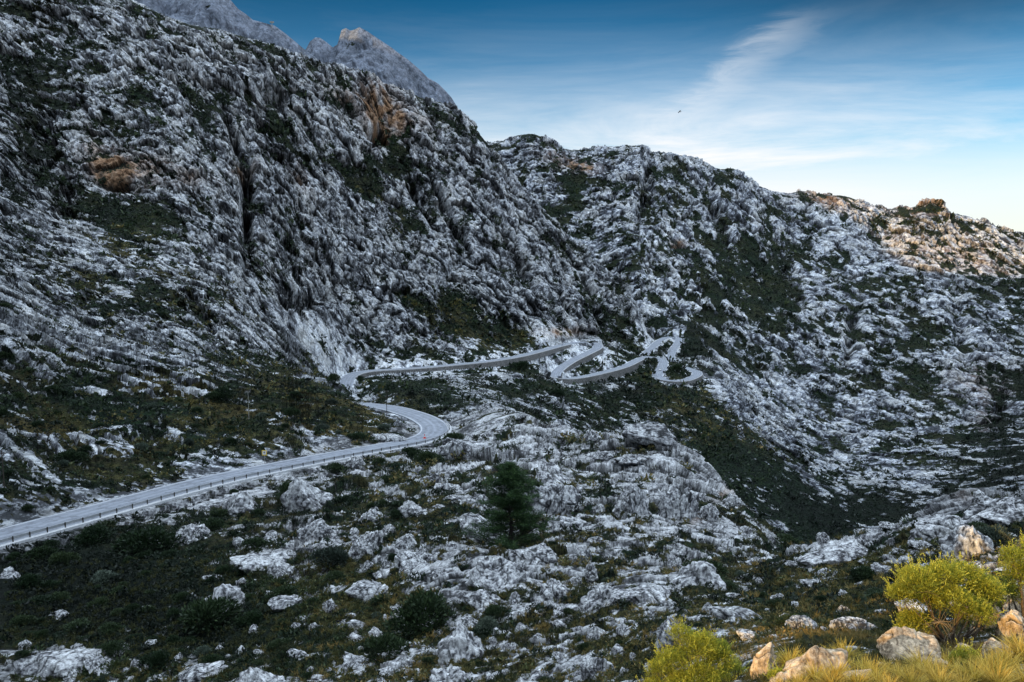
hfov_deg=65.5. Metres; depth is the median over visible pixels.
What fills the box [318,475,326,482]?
limestone rock
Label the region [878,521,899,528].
limestone rock
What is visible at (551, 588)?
limestone outcrop
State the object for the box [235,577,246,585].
limestone rock
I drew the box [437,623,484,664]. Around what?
limestone rock
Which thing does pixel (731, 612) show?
limestone rock
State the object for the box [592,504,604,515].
limestone rock
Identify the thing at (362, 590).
limestone rock
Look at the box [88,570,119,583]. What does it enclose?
shrub
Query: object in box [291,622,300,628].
limestone rock
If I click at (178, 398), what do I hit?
shrub
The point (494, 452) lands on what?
limestone rock
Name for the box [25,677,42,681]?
limestone rock
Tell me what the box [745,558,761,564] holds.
limestone rock
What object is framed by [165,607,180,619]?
shrub
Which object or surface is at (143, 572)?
shrub
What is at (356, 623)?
limestone rock
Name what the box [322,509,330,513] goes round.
shrub
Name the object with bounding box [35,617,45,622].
shrub
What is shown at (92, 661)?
limestone rock
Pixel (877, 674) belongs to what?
grass tuft
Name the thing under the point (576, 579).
limestone rock
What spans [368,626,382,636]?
limestone rock
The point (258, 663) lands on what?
shrub
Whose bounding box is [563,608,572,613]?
shrub
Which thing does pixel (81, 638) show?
shrub
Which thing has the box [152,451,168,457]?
shrub
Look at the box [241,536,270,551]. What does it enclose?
shrub
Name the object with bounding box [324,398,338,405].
shrub
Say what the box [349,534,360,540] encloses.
limestone rock
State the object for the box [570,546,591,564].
limestone outcrop
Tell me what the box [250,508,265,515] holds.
shrub
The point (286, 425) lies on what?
shrub
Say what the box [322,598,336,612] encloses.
limestone rock
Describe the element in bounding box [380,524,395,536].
limestone rock
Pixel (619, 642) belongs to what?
shrub
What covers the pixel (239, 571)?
shrub
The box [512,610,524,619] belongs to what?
limestone rock
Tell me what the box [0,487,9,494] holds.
shrub
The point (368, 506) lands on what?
shrub
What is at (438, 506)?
limestone rock
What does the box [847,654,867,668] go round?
grass tuft
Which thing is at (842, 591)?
limestone rock
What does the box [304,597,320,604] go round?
shrub
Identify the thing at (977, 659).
grass tuft
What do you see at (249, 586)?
shrub
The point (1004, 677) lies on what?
grass tuft
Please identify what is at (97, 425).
shrub
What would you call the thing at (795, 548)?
limestone rock
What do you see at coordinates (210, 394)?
shrub
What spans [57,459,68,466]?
shrub
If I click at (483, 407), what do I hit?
limestone rock
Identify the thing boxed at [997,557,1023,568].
shrub
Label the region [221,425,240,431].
shrub
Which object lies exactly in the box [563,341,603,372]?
retaining wall
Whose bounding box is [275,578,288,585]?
shrub
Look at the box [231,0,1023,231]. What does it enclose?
sky
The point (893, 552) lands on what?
limestone rock
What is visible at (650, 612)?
limestone rock
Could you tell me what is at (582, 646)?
shrub
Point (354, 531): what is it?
limestone rock
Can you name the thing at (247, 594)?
shrub
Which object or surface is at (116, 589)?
shrub
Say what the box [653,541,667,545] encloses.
shrub
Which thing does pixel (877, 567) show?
limestone rock
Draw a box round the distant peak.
[306,27,455,104]
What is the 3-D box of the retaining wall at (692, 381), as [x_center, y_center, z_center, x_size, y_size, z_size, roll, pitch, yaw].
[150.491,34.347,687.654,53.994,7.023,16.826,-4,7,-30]
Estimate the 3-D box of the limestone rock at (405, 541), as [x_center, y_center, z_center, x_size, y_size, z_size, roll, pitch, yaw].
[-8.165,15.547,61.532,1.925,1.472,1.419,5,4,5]
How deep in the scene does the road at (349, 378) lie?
659.09 m
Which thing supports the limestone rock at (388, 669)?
on the slope
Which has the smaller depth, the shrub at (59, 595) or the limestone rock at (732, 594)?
the limestone rock at (732, 594)
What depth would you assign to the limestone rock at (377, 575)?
56.48 m
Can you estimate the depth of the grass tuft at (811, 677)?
12.04 m
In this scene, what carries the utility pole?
on the mountain ground at (340, 268)
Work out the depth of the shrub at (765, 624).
23.70 m
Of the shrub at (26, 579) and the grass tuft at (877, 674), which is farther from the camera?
the shrub at (26, 579)
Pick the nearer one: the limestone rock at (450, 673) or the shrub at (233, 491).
the limestone rock at (450, 673)
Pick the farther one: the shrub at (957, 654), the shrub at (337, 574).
the shrub at (337, 574)
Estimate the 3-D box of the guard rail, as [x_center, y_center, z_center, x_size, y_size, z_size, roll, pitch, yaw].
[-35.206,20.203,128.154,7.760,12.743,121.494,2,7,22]
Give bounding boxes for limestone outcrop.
[11,647,108,678]
[229,549,295,573]
[358,530,382,554]
[373,433,408,441]
[394,552,435,569]
[436,437,480,460]
[465,556,529,590]
[508,542,557,565]
[521,483,586,515]
[539,578,570,599]
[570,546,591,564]
[580,655,614,679]
[598,588,618,608]
[610,583,671,603]
[612,485,651,515]
[655,484,700,521]
[797,539,868,567]
[908,514,968,543]
[961,496,1023,526]
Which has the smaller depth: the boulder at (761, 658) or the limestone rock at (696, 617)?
the boulder at (761, 658)
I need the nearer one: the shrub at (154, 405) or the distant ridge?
the shrub at (154, 405)
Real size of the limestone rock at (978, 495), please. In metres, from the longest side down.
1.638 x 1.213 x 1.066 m
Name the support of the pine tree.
on the slope
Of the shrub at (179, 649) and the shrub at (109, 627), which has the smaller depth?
the shrub at (179, 649)
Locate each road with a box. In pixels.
[0,403,447,544]
[339,342,701,388]
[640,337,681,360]
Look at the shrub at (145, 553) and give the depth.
78.71 m
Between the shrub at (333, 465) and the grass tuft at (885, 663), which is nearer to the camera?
the grass tuft at (885, 663)
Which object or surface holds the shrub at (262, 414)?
on the mountain ground at (340, 268)
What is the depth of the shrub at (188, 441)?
144.32 m
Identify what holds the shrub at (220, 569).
on the slope
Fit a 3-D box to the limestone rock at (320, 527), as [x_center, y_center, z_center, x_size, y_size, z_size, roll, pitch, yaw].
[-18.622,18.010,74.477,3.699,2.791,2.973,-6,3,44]
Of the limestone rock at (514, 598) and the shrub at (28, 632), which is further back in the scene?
the shrub at (28, 632)
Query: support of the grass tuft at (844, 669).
on the slope
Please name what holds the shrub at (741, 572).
on the limestone rock
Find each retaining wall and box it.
[356,344,570,377]
[550,359,643,384]
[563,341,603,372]
[656,373,702,384]
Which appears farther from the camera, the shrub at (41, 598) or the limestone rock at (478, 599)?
the shrub at (41, 598)
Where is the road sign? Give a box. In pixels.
[262,450,266,461]
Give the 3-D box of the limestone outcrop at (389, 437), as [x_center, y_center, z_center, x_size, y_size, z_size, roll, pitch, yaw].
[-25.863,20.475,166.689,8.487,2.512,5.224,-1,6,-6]
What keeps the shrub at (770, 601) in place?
on the slope
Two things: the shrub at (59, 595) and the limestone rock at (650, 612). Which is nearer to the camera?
the limestone rock at (650, 612)
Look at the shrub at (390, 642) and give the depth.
38.90 m
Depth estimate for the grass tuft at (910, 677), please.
11.88 m
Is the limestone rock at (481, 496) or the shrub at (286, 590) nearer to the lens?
the shrub at (286, 590)
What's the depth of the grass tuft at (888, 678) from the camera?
11.43 m
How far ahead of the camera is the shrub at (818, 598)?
30.44 m
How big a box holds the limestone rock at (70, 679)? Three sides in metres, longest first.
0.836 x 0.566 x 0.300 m
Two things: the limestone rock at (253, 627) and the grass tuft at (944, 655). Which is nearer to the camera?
the grass tuft at (944, 655)
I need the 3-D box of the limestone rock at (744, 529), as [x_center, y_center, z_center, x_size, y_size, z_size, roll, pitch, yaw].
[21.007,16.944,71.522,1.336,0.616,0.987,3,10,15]
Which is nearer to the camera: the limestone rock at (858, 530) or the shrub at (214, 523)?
the limestone rock at (858, 530)
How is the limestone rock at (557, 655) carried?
on the slope
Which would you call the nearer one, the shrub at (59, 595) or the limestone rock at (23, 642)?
the limestone rock at (23, 642)
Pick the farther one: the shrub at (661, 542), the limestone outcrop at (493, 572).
the shrub at (661, 542)
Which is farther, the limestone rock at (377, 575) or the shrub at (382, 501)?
the shrub at (382, 501)
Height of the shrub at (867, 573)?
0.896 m
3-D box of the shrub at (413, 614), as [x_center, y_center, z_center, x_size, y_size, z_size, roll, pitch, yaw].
[-4.755,14.879,42.642,3.530,3.188,4.705,3,7,29]
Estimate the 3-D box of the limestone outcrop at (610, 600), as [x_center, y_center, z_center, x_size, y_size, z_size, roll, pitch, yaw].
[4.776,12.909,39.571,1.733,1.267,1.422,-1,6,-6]
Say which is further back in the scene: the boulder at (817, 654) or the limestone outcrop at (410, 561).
the limestone outcrop at (410, 561)
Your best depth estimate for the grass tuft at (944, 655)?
14.08 m
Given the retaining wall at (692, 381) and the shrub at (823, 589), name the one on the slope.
the shrub at (823, 589)
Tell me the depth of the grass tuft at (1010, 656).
13.70 m
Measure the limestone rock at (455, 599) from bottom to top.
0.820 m
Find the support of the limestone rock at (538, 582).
on the slope
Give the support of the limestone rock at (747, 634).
on the slope
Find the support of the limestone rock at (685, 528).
on the slope
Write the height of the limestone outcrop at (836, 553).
1.121 m
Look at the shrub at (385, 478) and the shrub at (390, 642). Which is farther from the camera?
the shrub at (385, 478)
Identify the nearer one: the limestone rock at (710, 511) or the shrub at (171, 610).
the shrub at (171, 610)
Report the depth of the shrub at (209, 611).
51.32 m
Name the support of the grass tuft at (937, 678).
on the slope
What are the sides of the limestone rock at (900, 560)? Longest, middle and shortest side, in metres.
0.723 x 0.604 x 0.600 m
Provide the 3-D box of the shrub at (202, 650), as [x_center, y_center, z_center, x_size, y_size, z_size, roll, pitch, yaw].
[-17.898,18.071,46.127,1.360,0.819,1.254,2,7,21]
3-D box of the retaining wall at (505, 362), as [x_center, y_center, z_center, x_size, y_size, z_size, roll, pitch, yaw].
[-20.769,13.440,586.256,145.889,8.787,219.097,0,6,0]
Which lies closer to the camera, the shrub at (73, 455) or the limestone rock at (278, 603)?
the limestone rock at (278, 603)
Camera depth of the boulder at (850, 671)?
11.93 m
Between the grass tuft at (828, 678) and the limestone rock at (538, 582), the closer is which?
the grass tuft at (828, 678)
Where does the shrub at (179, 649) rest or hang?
on the slope
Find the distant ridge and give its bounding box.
[134,0,318,60]
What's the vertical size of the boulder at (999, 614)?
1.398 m
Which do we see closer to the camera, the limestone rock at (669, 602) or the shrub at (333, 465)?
the limestone rock at (669, 602)
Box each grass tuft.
[770,675,790,681]
[772,642,803,667]
[786,674,809,681]
[791,660,832,681]
[806,665,850,681]
[818,657,854,677]
[822,634,870,659]
[840,663,883,681]
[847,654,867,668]
[850,653,879,669]
[852,655,896,676]
[852,662,900,681]
[867,671,907,681]
[873,656,896,669]
[881,660,916,680]
[891,666,932,681]
[894,644,944,668]
[898,660,925,677]
[902,656,963,681]
[906,655,948,674]
[908,662,965,681]
[938,656,972,673]
[941,648,959,663]
[946,654,999,681]
[948,665,982,681]
[949,649,1015,679]
[963,658,1022,681]
[964,652,988,665]
[967,644,1022,677]
[978,638,1023,672]
[983,626,1023,660]
[995,631,1023,644]
[995,658,1023,681]
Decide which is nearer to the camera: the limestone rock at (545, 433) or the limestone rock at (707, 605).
the limestone rock at (707, 605)
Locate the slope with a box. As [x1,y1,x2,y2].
[0,407,1023,681]
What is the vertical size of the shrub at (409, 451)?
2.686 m
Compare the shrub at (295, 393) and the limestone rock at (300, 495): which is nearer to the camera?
the limestone rock at (300, 495)
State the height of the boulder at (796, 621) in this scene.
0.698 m
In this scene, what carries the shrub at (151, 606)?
on the slope
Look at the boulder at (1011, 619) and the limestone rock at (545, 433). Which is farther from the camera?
the limestone rock at (545, 433)
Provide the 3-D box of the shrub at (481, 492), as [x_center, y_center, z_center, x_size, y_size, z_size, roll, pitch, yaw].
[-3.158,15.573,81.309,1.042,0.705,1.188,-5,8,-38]
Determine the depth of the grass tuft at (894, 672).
12.35 m
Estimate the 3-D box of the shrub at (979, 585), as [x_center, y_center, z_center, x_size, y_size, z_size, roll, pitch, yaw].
[8.984,5.431,16.396,2.621,2.141,1.455,0,6,0]
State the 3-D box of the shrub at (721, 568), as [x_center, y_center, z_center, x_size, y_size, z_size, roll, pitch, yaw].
[10.611,12.719,43.560,2.431,1.900,2.699,-6,9,-45]
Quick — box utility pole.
[0,451,5,487]
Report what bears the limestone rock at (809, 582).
on the slope
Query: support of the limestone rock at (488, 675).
on the slope
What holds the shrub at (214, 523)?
on the slope
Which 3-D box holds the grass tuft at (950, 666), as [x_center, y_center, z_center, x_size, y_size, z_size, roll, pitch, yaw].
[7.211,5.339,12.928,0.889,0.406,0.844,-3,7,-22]
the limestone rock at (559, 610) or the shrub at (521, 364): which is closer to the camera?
the limestone rock at (559, 610)
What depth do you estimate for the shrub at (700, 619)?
27.64 m
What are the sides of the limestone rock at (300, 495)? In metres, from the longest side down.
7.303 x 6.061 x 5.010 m
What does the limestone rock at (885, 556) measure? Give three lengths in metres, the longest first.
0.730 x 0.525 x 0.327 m
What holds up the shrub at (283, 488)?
on the slope
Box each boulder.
[750,642,776,678]
[769,672,788,681]
[782,645,849,680]
[784,615,818,629]
[829,616,878,631]
[841,669,871,680]
[876,626,943,664]
[971,598,1002,633]
[982,638,1009,656]
[994,609,1023,642]
[1002,592,1023,614]
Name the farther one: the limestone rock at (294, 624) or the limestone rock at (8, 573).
the limestone rock at (8, 573)
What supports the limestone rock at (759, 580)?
on the slope
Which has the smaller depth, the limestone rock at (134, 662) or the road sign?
the limestone rock at (134, 662)
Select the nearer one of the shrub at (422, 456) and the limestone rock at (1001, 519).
the limestone rock at (1001, 519)
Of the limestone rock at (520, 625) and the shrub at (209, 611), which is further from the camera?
the shrub at (209, 611)
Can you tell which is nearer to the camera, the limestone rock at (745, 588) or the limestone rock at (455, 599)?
the limestone rock at (745, 588)
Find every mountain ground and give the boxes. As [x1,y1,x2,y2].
[0,0,754,525]
[487,134,1023,544]
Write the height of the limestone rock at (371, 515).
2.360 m
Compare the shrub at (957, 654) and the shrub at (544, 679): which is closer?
the shrub at (957, 654)
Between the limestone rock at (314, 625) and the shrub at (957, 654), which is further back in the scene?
the limestone rock at (314, 625)
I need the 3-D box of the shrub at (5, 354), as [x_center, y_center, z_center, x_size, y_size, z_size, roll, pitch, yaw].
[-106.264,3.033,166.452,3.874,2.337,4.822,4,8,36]
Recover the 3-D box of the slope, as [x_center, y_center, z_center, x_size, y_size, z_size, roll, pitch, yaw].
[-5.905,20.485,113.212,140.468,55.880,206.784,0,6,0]
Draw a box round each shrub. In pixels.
[0,351,16,358]
[0,408,10,416]
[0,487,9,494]
[1,469,17,475]
[3,551,22,560]
[9,391,25,400]
[9,614,36,627]
[13,572,44,588]
[14,649,29,658]
[19,630,37,638]
[20,594,55,607]
[21,504,36,511]
[21,545,60,560]
[24,368,37,373]
[29,420,48,426]
[32,629,49,639]
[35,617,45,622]
[38,579,61,590]
[40,384,62,393]
[42,539,60,547]
[43,591,71,603]
[45,486,56,490]
[46,550,80,566]
[52,449,90,463]
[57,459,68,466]
[59,617,93,631]
[70,523,114,547]
[76,445,93,453]
[76,635,93,641]
[84,595,109,608]
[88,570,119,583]
[91,422,105,427]
[94,639,128,657]
[95,440,108,444]
[97,621,125,636]
[99,673,110,679]
[108,585,128,595]
[109,524,188,555]
[109,607,124,617]
[123,603,141,613]
[133,442,148,450]
[133,550,156,558]
[137,570,153,576]
[137,604,155,615]
[137,648,171,672]
[139,474,152,479]
[145,402,160,408]
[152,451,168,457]
[164,634,182,645]
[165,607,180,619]
[169,396,182,400]
[170,591,189,602]
[171,648,184,653]
[177,594,242,635]
[182,438,194,444]
[191,406,203,412]
[191,644,212,657]
[197,517,228,531]
[198,653,224,662]
[203,391,220,400]
[205,575,215,582]
[207,386,237,402]
[209,509,228,516]
[212,565,231,575]
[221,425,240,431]
[223,437,237,445]
[229,489,238,493]
[232,608,263,628]
[236,568,245,576]
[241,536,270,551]
[242,583,255,588]
[242,592,256,602]
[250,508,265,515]
[252,659,264,666]
[256,412,270,416]
[261,595,271,603]
[264,584,301,598]
[266,638,293,651]
[274,479,292,497]
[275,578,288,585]
[279,423,289,427]
[281,406,301,416]
[288,390,302,396]
[300,671,316,679]
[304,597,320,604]
[309,544,351,570]
[312,423,329,431]
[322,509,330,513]
[322,570,346,582]
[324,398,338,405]
[325,462,347,473]
[326,372,341,383]
[332,494,358,505]
[338,532,350,537]
[349,431,368,441]
[361,632,409,662]
[366,502,377,508]
[369,593,389,604]
[371,457,386,464]
[371,611,380,618]
[376,474,397,482]
[377,423,390,430]
[378,499,389,507]
[381,587,455,640]
[387,552,397,560]
[389,509,403,519]
[398,446,419,459]
[410,448,445,466]
[421,657,433,662]
[441,432,464,440]
[469,659,482,666]
[472,624,491,635]
[475,615,500,634]
[477,490,486,494]
[484,604,507,618]
[511,361,529,371]
[536,675,551,681]
[549,388,565,397]
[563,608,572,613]
[575,642,592,652]
[591,555,602,561]
[614,639,624,646]
[635,614,749,681]
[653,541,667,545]
[670,364,682,370]
[677,556,728,579]
[693,622,702,627]
[698,616,710,622]
[722,578,744,590]
[734,570,744,576]
[756,591,768,597]
[760,622,772,628]
[763,659,784,679]
[764,597,786,607]
[772,612,814,629]
[774,533,800,547]
[813,595,828,601]
[817,587,833,595]
[844,566,863,581]
[854,564,876,581]
[863,587,887,598]
[881,549,1011,644]
[947,636,982,663]
[967,520,989,527]
[975,523,1017,548]
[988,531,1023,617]
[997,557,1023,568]
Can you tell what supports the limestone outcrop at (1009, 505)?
on the slope
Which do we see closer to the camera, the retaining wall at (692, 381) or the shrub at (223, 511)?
the shrub at (223, 511)
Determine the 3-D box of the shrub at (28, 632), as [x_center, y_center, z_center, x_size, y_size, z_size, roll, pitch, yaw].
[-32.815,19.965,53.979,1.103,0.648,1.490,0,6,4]
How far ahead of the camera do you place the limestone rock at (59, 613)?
58.79 m
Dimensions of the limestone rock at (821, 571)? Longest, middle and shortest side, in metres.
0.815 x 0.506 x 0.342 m
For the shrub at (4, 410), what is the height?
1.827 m
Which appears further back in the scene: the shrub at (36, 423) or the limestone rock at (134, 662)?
the shrub at (36, 423)
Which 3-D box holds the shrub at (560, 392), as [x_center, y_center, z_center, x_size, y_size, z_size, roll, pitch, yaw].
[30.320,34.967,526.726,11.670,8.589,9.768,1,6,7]
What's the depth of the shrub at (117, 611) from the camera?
58.24 m
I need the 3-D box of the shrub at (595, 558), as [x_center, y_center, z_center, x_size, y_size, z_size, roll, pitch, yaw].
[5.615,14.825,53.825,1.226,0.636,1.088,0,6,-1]
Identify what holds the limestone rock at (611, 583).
on the slope
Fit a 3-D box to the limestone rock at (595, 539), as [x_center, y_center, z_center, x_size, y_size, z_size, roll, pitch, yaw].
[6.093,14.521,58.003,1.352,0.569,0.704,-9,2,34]
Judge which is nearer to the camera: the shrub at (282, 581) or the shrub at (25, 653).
the shrub at (25, 653)
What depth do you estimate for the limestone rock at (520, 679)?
28.45 m
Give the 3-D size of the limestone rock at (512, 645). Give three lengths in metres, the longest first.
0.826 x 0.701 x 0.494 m
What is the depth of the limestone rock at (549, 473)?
90.73 m
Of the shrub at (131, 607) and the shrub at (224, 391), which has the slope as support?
the shrub at (131, 607)
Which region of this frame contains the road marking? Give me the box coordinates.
[2,408,421,528]
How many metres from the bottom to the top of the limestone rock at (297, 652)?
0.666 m
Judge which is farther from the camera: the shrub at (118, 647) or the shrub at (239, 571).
the shrub at (239, 571)
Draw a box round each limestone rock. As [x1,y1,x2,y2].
[0,567,20,578]
[18,640,31,647]
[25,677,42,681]
[48,609,68,619]
[63,677,75,681]
[70,643,82,648]
[83,652,107,675]
[130,659,138,667]
[145,639,156,645]
[172,660,227,681]
[174,652,182,661]
[175,523,211,545]
[202,574,221,580]
[205,584,246,613]
[222,490,256,515]
[232,537,242,546]
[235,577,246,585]
[235,667,287,681]
[236,645,244,653]
[248,624,257,633]
[253,649,263,653]
[264,530,281,540]
[267,558,295,577]
[267,594,304,611]
[280,478,332,511]
[286,549,294,555]
[286,648,308,657]
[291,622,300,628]
[297,518,332,541]
[308,622,317,630]
[311,674,326,680]
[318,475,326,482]
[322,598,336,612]
[323,588,338,593]
[342,651,368,670]
[344,456,365,470]
[344,619,366,629]
[345,580,392,602]
[346,632,361,639]
[348,540,362,560]
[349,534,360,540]
[350,528,358,534]
[358,509,381,523]
[362,560,373,572]
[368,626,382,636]
[372,571,383,578]
[379,666,393,676]
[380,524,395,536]
[381,560,390,568]
[394,534,415,548]
[398,500,427,516]
[399,568,411,577]
[401,656,415,667]
[418,547,427,552]
[430,665,472,681]
[431,569,443,580]
[432,504,444,508]
[433,473,449,476]
[433,483,462,492]
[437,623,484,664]
[446,495,458,499]
[446,597,460,606]
[459,512,503,543]
[461,616,477,627]
[463,589,503,609]
[476,494,486,501]
[479,403,490,412]
[485,672,493,679]
[488,636,496,645]
[491,627,501,635]
[492,449,498,456]
[502,669,509,675]
[503,642,518,650]
[509,591,520,604]
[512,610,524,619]
[513,413,527,419]
[515,560,525,569]
[515,622,527,632]
[516,677,537,681]
[529,580,542,584]
[533,633,543,637]
[536,461,570,485]
[537,670,548,676]
[539,429,554,438]
[548,515,593,532]
[552,651,566,659]
[553,606,568,616]
[553,620,566,627]
[557,645,567,650]
[565,671,580,680]
[569,576,581,583]
[570,626,582,631]
[578,585,613,611]
[582,431,601,443]
[584,497,593,504]
[584,563,597,582]
[586,626,607,641]
[587,536,603,543]
[592,451,613,460]
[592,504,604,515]
[599,616,613,621]
[605,581,617,586]
[611,454,646,464]
[611,643,624,656]
[615,510,622,518]
[615,622,631,636]
[621,423,677,445]
[625,478,637,482]
[629,652,635,660]
[647,610,656,615]
[655,617,689,652]
[663,543,690,555]
[664,599,676,606]
[665,561,725,589]
[667,556,681,567]
[682,524,690,534]
[687,614,704,621]
[699,503,718,521]
[702,602,712,615]
[709,606,761,619]
[710,489,719,497]
[715,547,731,552]
[723,493,741,506]
[726,592,739,596]
[736,629,760,640]
[738,525,753,532]
[738,585,747,590]
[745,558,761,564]
[755,578,762,583]
[770,593,784,599]
[784,561,797,566]
[792,544,805,551]
[800,579,827,586]
[815,532,829,545]
[817,568,830,575]
[836,605,849,613]
[838,589,846,595]
[853,534,872,546]
[857,528,868,533]
[858,558,867,563]
[870,562,890,574]
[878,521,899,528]
[882,554,891,559]
[892,548,904,554]
[894,557,908,563]
[894,598,930,611]
[907,539,931,548]
[925,551,934,556]
[937,525,994,562]
[972,490,992,504]
[978,508,1023,526]
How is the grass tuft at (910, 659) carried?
on the slope
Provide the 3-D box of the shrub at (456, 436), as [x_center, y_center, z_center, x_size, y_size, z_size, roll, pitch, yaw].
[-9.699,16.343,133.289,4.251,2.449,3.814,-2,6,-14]
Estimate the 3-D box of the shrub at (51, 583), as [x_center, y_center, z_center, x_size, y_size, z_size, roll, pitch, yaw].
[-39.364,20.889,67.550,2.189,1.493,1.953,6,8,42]
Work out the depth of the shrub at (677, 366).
706.37 m
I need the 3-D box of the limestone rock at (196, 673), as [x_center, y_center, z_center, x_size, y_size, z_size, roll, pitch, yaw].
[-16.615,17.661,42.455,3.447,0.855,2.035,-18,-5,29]
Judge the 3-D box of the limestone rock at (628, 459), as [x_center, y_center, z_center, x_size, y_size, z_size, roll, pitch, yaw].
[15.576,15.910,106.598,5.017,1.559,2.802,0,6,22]
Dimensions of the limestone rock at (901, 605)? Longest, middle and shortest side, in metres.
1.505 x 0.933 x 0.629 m
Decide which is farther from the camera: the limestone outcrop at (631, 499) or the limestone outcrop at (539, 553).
the limestone outcrop at (631, 499)
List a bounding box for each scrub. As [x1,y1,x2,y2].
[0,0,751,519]
[0,408,1023,681]
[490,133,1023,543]
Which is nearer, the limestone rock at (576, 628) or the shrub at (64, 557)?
the limestone rock at (576, 628)
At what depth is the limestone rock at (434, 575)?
51.19 m
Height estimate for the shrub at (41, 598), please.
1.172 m
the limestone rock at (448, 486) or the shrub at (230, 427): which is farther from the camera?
the shrub at (230, 427)
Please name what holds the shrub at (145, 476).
on the mountain ground at (340, 268)
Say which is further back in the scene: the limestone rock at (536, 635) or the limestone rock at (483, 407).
the limestone rock at (483, 407)
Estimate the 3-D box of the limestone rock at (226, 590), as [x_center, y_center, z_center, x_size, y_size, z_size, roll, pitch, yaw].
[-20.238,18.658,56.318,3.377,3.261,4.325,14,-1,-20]
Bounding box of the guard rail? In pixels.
[0,421,451,548]
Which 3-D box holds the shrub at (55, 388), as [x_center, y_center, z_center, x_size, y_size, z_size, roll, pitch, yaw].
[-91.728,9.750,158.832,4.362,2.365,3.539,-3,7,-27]
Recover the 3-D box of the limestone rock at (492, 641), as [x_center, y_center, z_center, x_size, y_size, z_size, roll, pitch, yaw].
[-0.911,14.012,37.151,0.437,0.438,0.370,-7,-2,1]
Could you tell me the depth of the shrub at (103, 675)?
44.89 m
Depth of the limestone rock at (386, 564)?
57.49 m
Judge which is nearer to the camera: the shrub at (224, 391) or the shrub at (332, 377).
the shrub at (224, 391)
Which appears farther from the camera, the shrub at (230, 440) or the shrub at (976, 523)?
the shrub at (230, 440)
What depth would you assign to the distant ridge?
1790.46 m
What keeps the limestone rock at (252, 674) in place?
on the slope
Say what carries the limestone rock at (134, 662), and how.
on the slope
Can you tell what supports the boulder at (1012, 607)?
on the slope
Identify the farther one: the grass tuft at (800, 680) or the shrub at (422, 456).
the shrub at (422, 456)
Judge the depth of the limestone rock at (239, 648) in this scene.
45.75 m
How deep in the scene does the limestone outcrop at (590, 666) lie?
26.35 m
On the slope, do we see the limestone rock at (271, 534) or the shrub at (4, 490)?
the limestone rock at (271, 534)
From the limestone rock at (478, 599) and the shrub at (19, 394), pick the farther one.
the shrub at (19, 394)
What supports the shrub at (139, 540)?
on the slope
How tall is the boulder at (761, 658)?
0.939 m
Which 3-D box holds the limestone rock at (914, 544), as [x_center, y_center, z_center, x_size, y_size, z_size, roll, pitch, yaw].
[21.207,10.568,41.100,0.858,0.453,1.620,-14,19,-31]
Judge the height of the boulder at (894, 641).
0.846 m
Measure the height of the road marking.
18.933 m
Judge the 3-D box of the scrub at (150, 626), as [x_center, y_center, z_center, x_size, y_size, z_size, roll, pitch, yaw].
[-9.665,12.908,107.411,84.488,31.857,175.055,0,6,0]
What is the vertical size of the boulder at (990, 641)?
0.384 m
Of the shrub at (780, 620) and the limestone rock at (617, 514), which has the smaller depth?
the shrub at (780, 620)
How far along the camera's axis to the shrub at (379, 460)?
125.63 m
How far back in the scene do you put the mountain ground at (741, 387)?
1051.99 m
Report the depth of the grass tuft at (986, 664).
13.00 m
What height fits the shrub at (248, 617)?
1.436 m
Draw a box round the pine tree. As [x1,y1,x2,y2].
[460,459,558,549]
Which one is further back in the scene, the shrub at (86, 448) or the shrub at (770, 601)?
the shrub at (86, 448)
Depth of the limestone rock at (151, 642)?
49.55 m
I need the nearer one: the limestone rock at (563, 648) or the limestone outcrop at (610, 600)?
the limestone rock at (563, 648)
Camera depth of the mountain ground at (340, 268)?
490.85 m
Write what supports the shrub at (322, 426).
on the mountain ground at (340, 268)
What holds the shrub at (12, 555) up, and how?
on the slope
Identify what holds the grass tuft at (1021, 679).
on the slope
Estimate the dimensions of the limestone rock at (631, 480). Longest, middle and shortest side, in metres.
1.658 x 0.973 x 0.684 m
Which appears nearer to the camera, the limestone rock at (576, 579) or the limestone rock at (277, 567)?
the limestone rock at (576, 579)
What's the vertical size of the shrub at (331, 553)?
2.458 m
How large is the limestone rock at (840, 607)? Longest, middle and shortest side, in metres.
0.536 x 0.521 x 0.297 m
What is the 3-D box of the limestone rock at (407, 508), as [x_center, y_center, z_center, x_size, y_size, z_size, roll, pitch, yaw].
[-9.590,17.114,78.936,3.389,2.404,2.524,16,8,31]
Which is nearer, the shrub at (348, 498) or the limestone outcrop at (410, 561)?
the limestone outcrop at (410, 561)
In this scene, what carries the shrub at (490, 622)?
on the slope
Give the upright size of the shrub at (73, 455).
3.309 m
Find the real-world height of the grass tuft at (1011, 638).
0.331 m
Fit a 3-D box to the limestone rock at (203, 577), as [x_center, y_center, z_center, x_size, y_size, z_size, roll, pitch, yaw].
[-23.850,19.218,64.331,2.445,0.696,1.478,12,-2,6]
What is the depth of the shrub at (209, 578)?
63.42 m
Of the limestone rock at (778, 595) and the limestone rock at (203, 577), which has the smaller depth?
the limestone rock at (778, 595)
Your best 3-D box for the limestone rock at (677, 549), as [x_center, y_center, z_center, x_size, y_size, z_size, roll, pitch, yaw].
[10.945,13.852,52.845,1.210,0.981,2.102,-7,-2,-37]
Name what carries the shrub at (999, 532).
on the slope
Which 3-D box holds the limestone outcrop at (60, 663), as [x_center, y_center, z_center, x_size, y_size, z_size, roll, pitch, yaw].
[-26.888,19.099,47.278,5.297,1.426,3.053,1,6,7]
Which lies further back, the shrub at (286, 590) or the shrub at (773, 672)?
the shrub at (286, 590)
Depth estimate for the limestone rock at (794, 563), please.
46.84 m

